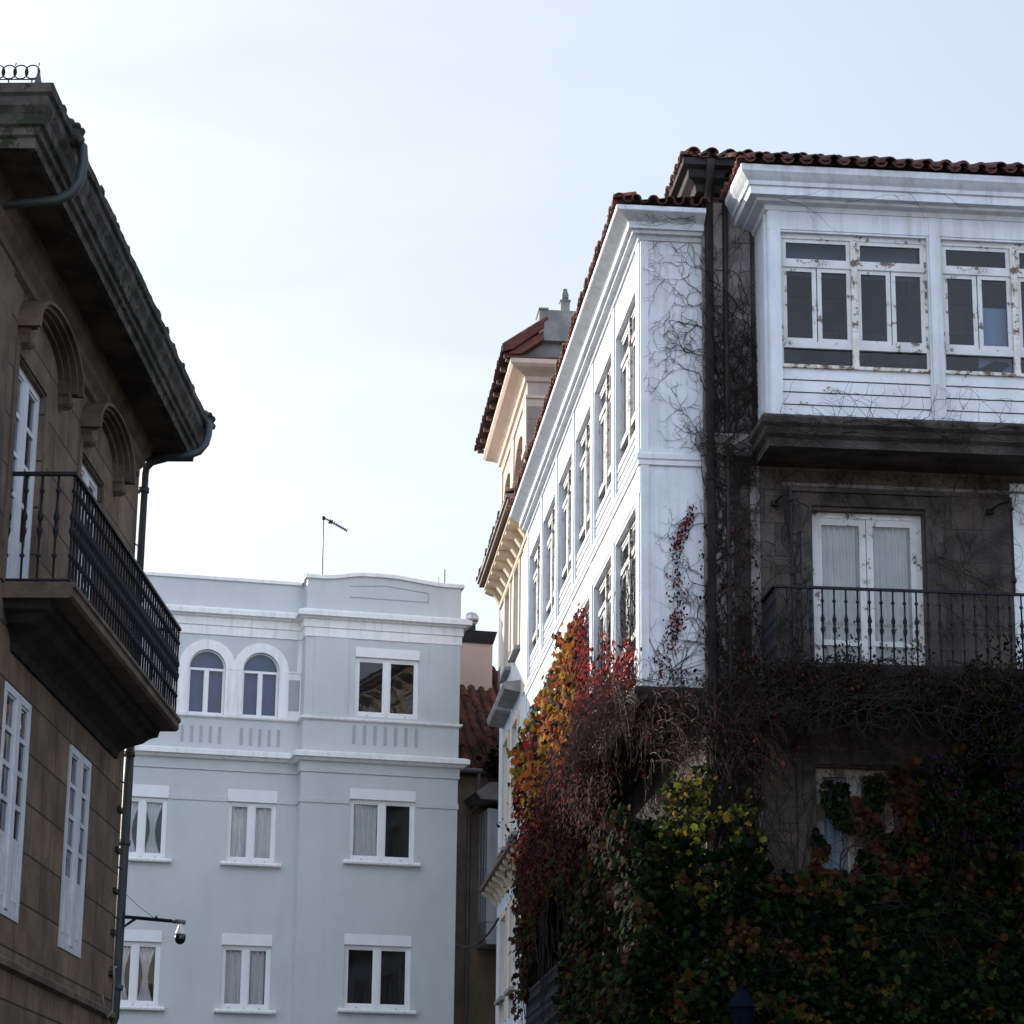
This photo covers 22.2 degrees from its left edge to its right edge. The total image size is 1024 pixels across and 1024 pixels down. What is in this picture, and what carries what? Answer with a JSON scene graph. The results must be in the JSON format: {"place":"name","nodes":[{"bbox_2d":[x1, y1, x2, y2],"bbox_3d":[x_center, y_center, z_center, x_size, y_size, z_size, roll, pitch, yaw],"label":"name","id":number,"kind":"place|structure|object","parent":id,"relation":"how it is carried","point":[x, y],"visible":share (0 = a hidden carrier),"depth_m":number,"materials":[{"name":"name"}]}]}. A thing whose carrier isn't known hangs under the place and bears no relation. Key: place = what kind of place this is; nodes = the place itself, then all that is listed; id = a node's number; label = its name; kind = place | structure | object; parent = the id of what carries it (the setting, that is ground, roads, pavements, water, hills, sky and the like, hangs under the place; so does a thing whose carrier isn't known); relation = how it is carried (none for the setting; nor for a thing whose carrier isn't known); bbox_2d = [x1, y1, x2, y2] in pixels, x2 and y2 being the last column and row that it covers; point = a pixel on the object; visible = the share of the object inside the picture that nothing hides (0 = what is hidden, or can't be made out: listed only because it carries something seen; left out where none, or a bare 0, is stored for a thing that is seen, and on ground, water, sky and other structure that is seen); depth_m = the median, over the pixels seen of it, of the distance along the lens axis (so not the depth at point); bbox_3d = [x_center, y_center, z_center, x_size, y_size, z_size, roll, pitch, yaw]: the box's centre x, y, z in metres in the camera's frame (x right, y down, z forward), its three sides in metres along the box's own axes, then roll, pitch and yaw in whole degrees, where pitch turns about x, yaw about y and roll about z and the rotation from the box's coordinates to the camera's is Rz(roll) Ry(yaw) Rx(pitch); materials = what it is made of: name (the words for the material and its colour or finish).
{"place":"outdoors","nodes":[
{"label":"outdoors","id":0,"kind":"place"},
{"bbox_2d":[0,0,1023,670],"label":"sky","id":1,"kind":"structure","parent":0,"point":[339,217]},
{"bbox_2d":[474,289,575,777],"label":"cream tower","id":2,"kind":"structure","parent":0,"point":[525,370],"depth_m":58.27,"materials":[{"name":"paint"}]},
{"label":"ground","id":3,"kind":"structure","parent":0,"visible":0},
{"bbox_2d":[0,63,215,1023],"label":"stone townhouse","id":4,"kind":"structure","parent":3,"relation":"on","point":[100,404],"depth_m":25.21,"materials":[{"name":"stone"}]},
{"bbox_2d":[0,681,31,922],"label":"window","id":5,"kind":"structure","parent":4,"relation":"in","point":[11,850],"depth_m":23.63,"materials":[{"name":"white paint"}]},
{"bbox_2d":[6,367,39,577],"bbox_3d":[-4.575,-0.213,24.063,0.082,2.180,1.190,0,-16,2],"label":"window","id":6,"kind":"structure","parent":4,"relation":"in","point":[26,392],"depth_m":24.19,"materials":[{"name":"white paint"}]},
{"bbox_2d":[19,445,97,596],"bbox_3d":[-4.749,0.610,26.985,0.612,2.580,1.790,0,-16,2],"label":"window","id":7,"kind":"structure","parent":4,"relation":"in","point":[85,475],"depth_m":27.16,"materials":[{"name":"white paint"}]},
{"bbox_2d":[58,744,91,958],"bbox_3d":[-4.505,3.453,26.444,0.192,2.020,1.100,0,-16,2],"label":"window","id":8,"kind":"structure","parent":4,"relation":"in","point":[79,775],"depth_m":26.45,"materials":[{"name":"white paint"}]},
{"bbox_2d":[122,894,185,944],"bbox_3d":[-3.960,4.500,28.840,0.722,0.563,0.121,0,-16,2],"label":"security camera","id":9,"kind":"object","parent":4,"relation":"attached to","point":[180,936],"visible":1,"depth_m":28.81,"materials":[{"name":"metal"}]},
{"bbox_2d":[117,571,471,1023],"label":"blue house","id":10,"kind":"structure","parent":3,"relation":"on","point":[292,858],"depth_m":57.03,"materials":[{"name":"white paint"}]},
{"bbox_2d":[120,929,163,1010],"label":"window","id":11,"kind":"structure","parent":10,"relation":"in","point":[141,942],"depth_m":55.62,"materials":[{"name":"white plastic"}]},
{"bbox_2d":[128,784,170,862],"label":"window","id":12,"kind":"structure","parent":10,"relation":"in","point":[142,794],"depth_m":56.47,"materials":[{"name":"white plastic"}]},
{"bbox_2d":[187,650,224,714],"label":"arched window","id":13,"kind":"structure","parent":10,"relation":"in","point":[206,676],"depth_m":57.65,"materials":[{"name":"glass"}]},
{"bbox_2d":[213,933,275,1014],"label":"window","id":14,"kind":"structure","parent":10,"relation":"in","point":[245,958],"depth_m":56.12,"materials":[{"name":"white plastic"}]},
{"bbox_2d":[220,789,280,867],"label":"window","id":15,"kind":"structure","parent":10,"relation":"in","point":[251,814],"depth_m":56.97,"materials":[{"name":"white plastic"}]},
{"bbox_2d":[241,653,278,717],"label":"arched window","id":16,"kind":"structure","parent":10,"relation":"in","point":[260,679],"depth_m":57.92,"materials":[{"name":"glass"}]},
{"bbox_2d":[321,516,347,574],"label":"tv antenna","id":17,"kind":"object","parent":10,"relation":"on","point":[330,521],"visible":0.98,"depth_m":60.08,"materials":[{"name":"grey metal"}]},
{"bbox_2d":[337,933,415,1014],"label":"window","id":18,"kind":"structure","parent":10,"relation":"in","point":[375,943],"depth_m":56.25,"materials":[{"name":"white plastic"}]},
{"bbox_2d":[343,788,420,867],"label":"window","id":19,"kind":"structure","parent":10,"relation":"in","point":[367,817],"depth_m":57.12,"materials":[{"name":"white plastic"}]},
{"bbox_2d":[354,647,419,718],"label":"window","id":20,"kind":"structure","parent":10,"relation":"in","point":[386,657],"depth_m":58.02,"materials":[{"name":"white plastic"}]},
{"bbox_2d":[454,612,498,1023],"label":"beige house","id":21,"kind":"structure","parent":3,"relation":"on","point":[476,919],"depth_m":60.25,"materials":[{"name":"paint"}]},
{"bbox_2d":[464,782,498,948],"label":"bay window","id":22,"kind":"structure","parent":21,"relation":"in","point":[486,797],"depth_m":59.64,"materials":[{"name":"white paint"}]},
{"bbox_2d":[476,732,498,781],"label":"roof plant","id":23,"kind":"object","parent":21,"relation":"on","point":[493,757],"visible":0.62,"depth_m":60.61,"materials":[{"name":"green plant"}]},
{"bbox_2d":[476,487,567,1023],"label":"white townhouse","id":24,"kind":"structure","parent":3,"relation":"on","point":[501,578],"depth_m":51.26,"materials":[{"name":"paint"}]},
{"bbox_2d":[455,918,498,947],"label":"overhead cable","id":25,"kind":"object","parent":24,"relation":"attached to","point":[487,934],"visible":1,"depth_m":53.89,"materials":[{"name":"black rubber"}]},
{"bbox_2d":[506,146,1023,1023],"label":"corner house","id":26,"kind":"structure","parent":3,"relation":"on","point":[904,302],"depth_m":33.48,"materials":[{"name":"paint"}]},
{"bbox_2d":[532,543,539,651],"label":"gallery window","id":27,"kind":"structure","parent":26,"relation":"in","point":[536,560],"depth_m":47.33,"materials":[{"name":"paint"}]},
{"bbox_2d":[506,620,582,1023],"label":"yellow ivy","id":28,"kind":"object","parent":26,"relation":"attached to","point":[527,759],"visible":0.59,"depth_m":42.87,"materials":[{"name":"orange plant"}]},
{"bbox_2d":[544,505,554,625],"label":"gallery window","id":29,"kind":"structure","parent":26,"relation":"in","point":[551,522],"depth_m":45.02,"materials":[{"name":"paint"}]},
{"bbox_2d":[560,463,571,591],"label":"gallery window","id":30,"kind":"structure","parent":26,"relation":"in","point":[567,485],"depth_m":42.66,"materials":[{"name":"paint"}]},
{"bbox_2d":[577,418,589,554],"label":"gallery window","id":31,"kind":"structure","parent":26,"relation":"in","point":[585,440],"depth_m":40.34,"materials":[{"name":"paint"}]},
{"bbox_2d":[580,606,589,685],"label":"gallery window","id":32,"kind":"structure","parent":26,"relation":"in","point":[587,625],"depth_m":39.17,"materials":[{"name":"paint"}]},
{"bbox_2d":[596,366,610,513],"bbox_3d":[1.416,-1.132,37.561,0.125,1.890,2.100,2,-16,-5],"label":"gallery window","id":33,"kind":"structure","parent":26,"relation":"in","point":[604,409],"depth_m":38.01,"materials":[{"name":"paint"}]},
{"bbox_2d":[598,566,610,695],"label":"gallery window","id":34,"kind":"structure","parent":26,"relation":"in","point":[605,610],"depth_m":36.98,"materials":[{"name":"paint"}]},
{"bbox_2d":[618,303,635,466],"bbox_3d":[1.639,-1.783,35.246,0.125,1.890,2.100,2,-16,-5],"label":"gallery window","id":35,"kind":"structure","parent":26,"relation":"in","point":[628,358],"depth_m":35.57,"materials":[{"name":"paint"}]},
{"bbox_2d":[620,518,635,657],"bbox_3d":[1.603,1.085,34.436,0.125,1.890,2.100,2,-16,-5],"label":"gallery window","id":36,"kind":"structure","parent":26,"relation":"in","point":[632,535],"depth_m":34.60,"materials":[{"name":"paint"}]},
{"bbox_2d":[496,505,813,914],"bbox_3d":[1.666,3.386,38.116,2.977,4.416,13.750,2,-16,-5],"label":"red creeper","id":37,"kind":"object","parent":26,"relation":"attached to","point":[595,714],"visible":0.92,"depth_m":34.54,"materials":[{"name":"brown plant"}]},
{"bbox_2d":[727,979,755,1023],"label":"lantern","id":38,"kind":"object","parent":26,"relation":"attached to","point":[741,1006],"depth_m":30.32,"materials":[{"name":"blue metal"}]},
{"bbox_2d":[550,704,1023,1023],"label":"green ivy","id":39,"kind":"object","parent":26,"relation":"attached to","point":[910,984],"visible":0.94,"depth_m":31.61,"materials":[{"name":"green plant"}]},
{"bbox_2d":[635,189,1023,993],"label":"leafless creeper","id":40,"kind":"object","parent":26,"relation":"attached to","point":[839,691],"visible":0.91,"depth_m":32.42,"materials":[{"name":"brown plant"}]},
{"bbox_2d":[780,233,930,373],"bbox_3d":[4.374,-2.665,33.344,1.910,1.820,0.125,2,-16,-5],"label":"gallery window","id":41,"kind":"structure","parent":26,"relation":"in","point":[852,267],"depth_m":33.36,"materials":[{"name":"paint"}]},
{"bbox_2d":[816,768,895,930],"bbox_3d":[4.255,4.214,32.429,0.990,2.020,0.167,2,-16,-5],"label":"window","id":42,"kind":"structure","parent":26,"relation":"in","point":[831,835],"depth_m":32.51,"materials":[{"name":"paint"}]},
{"bbox_2d":[812,512,924,665],"bbox_3d":[4.529,1.105,33.329,1.445,2.200,0.142,2,-16,-5],"label":"balcony door","id":43,"kind":"structure","parent":26,"relation":"in","point":[878,551],"depth_m":33.41,"materials":[{"name":"paint"}]},
{"bbox_2d":[825,610,1023,860],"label":"creeper","id":44,"kind":"object","parent":26,"relation":"attached to","point":[937,852],"visible":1,"depth_m":31.75,"materials":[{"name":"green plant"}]},
{"bbox_2d":[941,241,1023,377],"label":"gallery window","id":45,"kind":"structure","parent":26,"relation":"in","point":[1012,275],"depth_m":33.51,"materials":[{"name":"paint"}]},
{"bbox_2d":[974,361,1009,371],"bbox_3d":[6.142,-1.847,33.364,0.485,0.179,0.130,4,-16,-13],"label":"window pane","id":46,"kind":"object","parent":26,"relation":"in","point":[997,366],"visible":1,"depth_m":33.33,"materials":[{"name":"grey glass"}]}
]}

